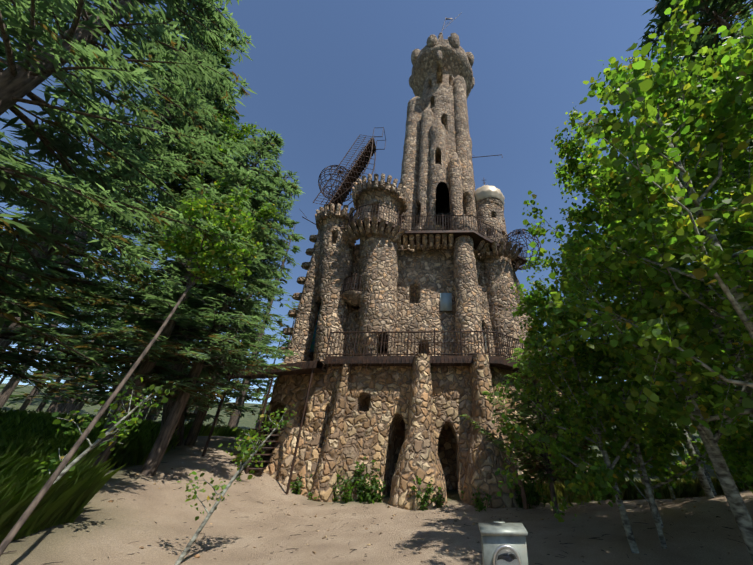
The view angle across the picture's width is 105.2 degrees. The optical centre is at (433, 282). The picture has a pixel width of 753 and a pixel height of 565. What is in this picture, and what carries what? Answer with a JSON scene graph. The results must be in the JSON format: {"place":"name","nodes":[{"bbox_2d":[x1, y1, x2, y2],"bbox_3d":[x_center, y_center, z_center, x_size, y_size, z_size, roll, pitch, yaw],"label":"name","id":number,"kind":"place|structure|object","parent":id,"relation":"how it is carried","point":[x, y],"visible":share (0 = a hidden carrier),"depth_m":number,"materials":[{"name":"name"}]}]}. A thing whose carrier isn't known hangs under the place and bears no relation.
{"place":"outdoors","nodes":[
{"label":"outdoors","id":0,"kind":"place"},
{"bbox_2d":[342,291,361,308],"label":"castle mini balcony","id":1,"kind":"structure","parent":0,"point":[351,299],"depth_m":13.69,"materials":[{"name":"brown stone"}]},
{"bbox_2d":[0,383,752,564],"bbox_3d":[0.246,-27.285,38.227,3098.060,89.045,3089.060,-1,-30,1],"label":"ground","id":2,"kind":"structure","parent":0,"point":[137,513],"depth_m":5.57,"materials":[{"name":"beige sand"}]},
{"bbox_2d":[0,190,269,555],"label":"tree","id":3,"kind":"object","parent":2,"relation":"on","point":[15,529],"visible":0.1,"depth_m":3.45,"materials":[{"name":"brown plant"}]},
{"bbox_2d":[308,364,350,501],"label":"buttress","id":4,"kind":"structure","parent":2,"relation":"on","point":[325,482],"depth_m":9.98,"materials":[{"name":"beige stone"}]},
{"bbox_2d":[202,13,547,494],"bbox_3d":[-0.925,-15.405,24.366,15.110,53.873,5.210,-1,-30,1],"label":"castle ironwork","id":5,"kind":"object","parent":2,"relation":"on","point":[353,174],"visible":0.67,"depth_m":12.53,"materials":[{"name":"brown metal"}]},
{"bbox_2d":[226,360,326,378],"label":"walkway","id":6,"kind":"structure","parent":5,"relation":"attached to","point":[308,369],"depth_m":10.97,"materials":[{"name":"metal"}]},
{"bbox_2d":[310,307,319,351],"bbox_3d":[-5.653,2.205,14.114,0.550,2.550,0.030,-1,-30,1],"label":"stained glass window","id":7,"kind":"structure","parent":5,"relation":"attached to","point":[312,344],"depth_m":13.80,"materials":[{"name":"teal glass"}]},
{"bbox_2d":[398,96,424,230],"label":"castle tower","id":8,"kind":"structure","parent":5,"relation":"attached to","point":[411,152],"depth_m":21.62,"materials":[{"name":"grey stone"}]},
{"bbox_2d":[415,106,433,230],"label":"castle tower","id":9,"kind":"structure","parent":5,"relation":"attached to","point":[427,118],"depth_m":20.33,"materials":[{"name":"brown stone"}]},
{"bbox_2d":[427,118,449,249],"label":"castle tower","id":10,"kind":"structure","parent":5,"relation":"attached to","point":[437,172],"depth_m":19.76,"materials":[{"name":"grey stone"}]},
{"bbox_2d":[448,152,462,250],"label":"castle tower","id":11,"kind":"structure","parent":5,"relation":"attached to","point":[455,185],"depth_m":18.95,"materials":[{"name":"brown stone"}]},
{"bbox_2d":[440,293,486,354],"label":"window panes","id":12,"kind":"object","parent":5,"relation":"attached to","point":[445,301],"visible":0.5,"depth_m":14.59,"materials":[{"name":"blue"}]},
{"bbox_2d":[452,75,478,254],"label":"column","id":13,"kind":"structure","parent":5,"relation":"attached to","point":[462,140],"depth_m":21.93,"materials":[{"name":"grey stone"}]},
{"bbox_2d":[470,137,474,188],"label":"castle tower","id":14,"kind":"structure","parent":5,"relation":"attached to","point":[472,163],"depth_m":23.83,"materials":[{"name":"brown stone"}]},
{"bbox_2d":[3,447,748,564],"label":"twig debris","id":15,"kind":"object","parent":2,"relation":"on","point":[408,517],"visible":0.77,"depth_m":5.91,"materials":[{"name":"brown plant"}]},
{"bbox_2d":[0,0,752,513],"bbox_3d":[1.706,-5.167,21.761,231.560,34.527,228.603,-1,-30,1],"label":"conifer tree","id":16,"kind":"object","parent":2,"relation":"on","point":[188,72],"depth_m":7.67,"materials":[{"name":"green plant"}]},
{"bbox_2d":[0,406,752,543],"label":"grass","id":17,"kind":"structure","parent":2,"relation":"on","point":[27,440],"depth_m":5.34,"materials":[{"name":"green plant"}]},
{"bbox_2d":[388,354,446,509],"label":"buttress","id":18,"kind":"structure","parent":2,"relation":"on","point":[418,456],"depth_m":9.26,"materials":[{"name":"beige stone"}]},
{"bbox_2d":[108,451,752,561],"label":"path pebbles","id":19,"kind":"object","parent":2,"relation":"on","point":[324,537],"visible":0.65,"depth_m":6.22,"materials":[{"name":"stone"}]},
{"bbox_2d":[462,354,522,508],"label":"buttress","id":20,"kind":"structure","parent":2,"relation":"on","point":[484,460],"depth_m":9.29,"materials":[{"name":"brown stone"}]},
{"bbox_2d":[478,521,527,564],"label":"electric meter box","id":21,"kind":"object","parent":2,"relation":"on","point":[495,535],"visible":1,"depth_m":2.20,"materials":[{"name":"paint"}]},
{"bbox_2d":[492,544,520,564],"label":"meter ring","id":22,"kind":"object","parent":21,"relation":"attached to","point":[498,549],"visible":0.94,"depth_m":2.16,"materials":[{"name":"silver metal"}]},
{"bbox_2d":[496,548,518,564],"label":"meter glass dome","id":23,"kind":"structure","parent":21,"relation":"attached to","point":[505,556],"depth_m":2.09,"materials":[{"name":"clear glass"}]},
{"bbox_2d":[501,441,527,508],"bbox_3d":[2.370,5.734,8.495,0.634,1.847,0.242,-1,-30,1],"label":"dead juniper stub","id":24,"kind":"object","parent":2,"relation":"on","point":[523,495],"visible":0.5,"depth_m":8.29,"materials":[{"name":"brown wood"}]},
{"bbox_2d":[534,376,573,482],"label":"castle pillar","id":25,"kind":"structure","parent":2,"relation":"on","point":[555,434],"depth_m":12.14,"materials":[{"name":"stone"}]},
{"bbox_2d":[0,0,752,403],"label":"sky","id":26,"kind":"structure","parent":0,"point":[324,75],"materials":[{"name":"blue"}]},
{"bbox_2d":[247,361,587,501],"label":"stone wall","id":27,"kind":"structure","parent":0,"point":[376,415],"depth_m":11.22,"materials":[{"name":"stone"}]},
{"bbox_2d":[283,227,321,361],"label":"buttress","id":28,"kind":"structure","parent":27,"relation":"on","point":[304,323],"depth_m":13.81,"materials":[{"name":"beige stone"}]},
{"bbox_2d":[278,235,317,354],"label":"stone steps","id":29,"kind":"structure","parent":28,"relation":"attached to","point":[300,280],"depth_m":14.72,"materials":[{"name":"grey stone"}]},
{"bbox_2d":[313,203,360,360],"bbox_3d":[-5.566,0.117,14.924,3.030,8.827,3.000,-1,-30,1],"label":"castle turret","id":30,"kind":"object","parent":27,"relation":"on","point":[336,262],"depth_m":14.36,"materials":[{"name":"stone"}]},
{"bbox_2d":[351,173,410,355],"bbox_3d":[-3.264,-0.766,15.097,3.672,10.530,3.688,-1,-30,1],"label":"castle turret","id":31,"kind":"object","parent":27,"relation":"on","point":[378,261],"depth_m":14.25,"materials":[{"name":"stone"}]},
{"bbox_2d":[344,244,495,355],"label":"castle block","id":32,"kind":"structure","parent":27,"relation":"on","point":[430,272],"depth_m":14.77,"materials":[{"name":"stone"}]},
{"bbox_2d":[342,218,522,271],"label":"corbels","id":33,"kind":"object","parent":32,"relation":"attached to","point":[350,236],"visible":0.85,"depth_m":15.52,"materials":[{"name":"stone"}]},
{"bbox_2d":[418,71,464,245],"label":"tower","id":34,"kind":"structure","parent":32,"relation":"on","point":[438,98],"depth_m":24.10,"materials":[{"name":"stone"}]},
{"bbox_2d":[411,39,472,97],"bbox_3d":[0.856,-20.843,29.792,6.563,7.000,6.856,-1,-30,1],"label":"tower top","id":35,"kind":"object","parent":34,"relation":"on","point":[440,56],"visible":0.44,"depth_m":27.92,"materials":[{"name":"grey stone"}]},
{"bbox_2d":[438,33,442,39],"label":"castle tower spire","id":36,"kind":"structure","parent":35,"relation":"on","point":[440,36],"depth_m":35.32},
{"bbox_2d":[409,33,474,88],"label":"merlons","id":37,"kind":"object","parent":35,"relation":"attached to","point":[432,40],"visible":0.31,"depth_m":28.17,"materials":[{"name":"grey stone"}]},
{"bbox_2d":[453,214,484,355],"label":"column","id":38,"kind":"structure","parent":27,"relation":"on","point":[468,308],"depth_m":13.85,"materials":[{"name":"brown stone"}]},
{"bbox_2d":[475,197,523,360],"bbox_3d":[3.760,-0.187,16.920,2.199,11.350,2.230,-1,-30,1],"label":"turret","id":39,"kind":"object","parent":27,"relation":"on","point":[498,276],"depth_m":15.85,"materials":[{"name":"stone"}]},
{"bbox_2d":[474,185,504,204],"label":"onion dome","id":40,"kind":"structure","parent":39,"relation":"on","point":[484,191],"depth_m":19.15,"materials":[{"name":"silver metal"}]},
{"bbox_2d":[513,268,541,355],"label":"castle buttress","id":41,"kind":"structure","parent":27,"relation":"on","point":[518,299],"depth_m":16.67,"materials":[{"name":"stone"}]}
]}

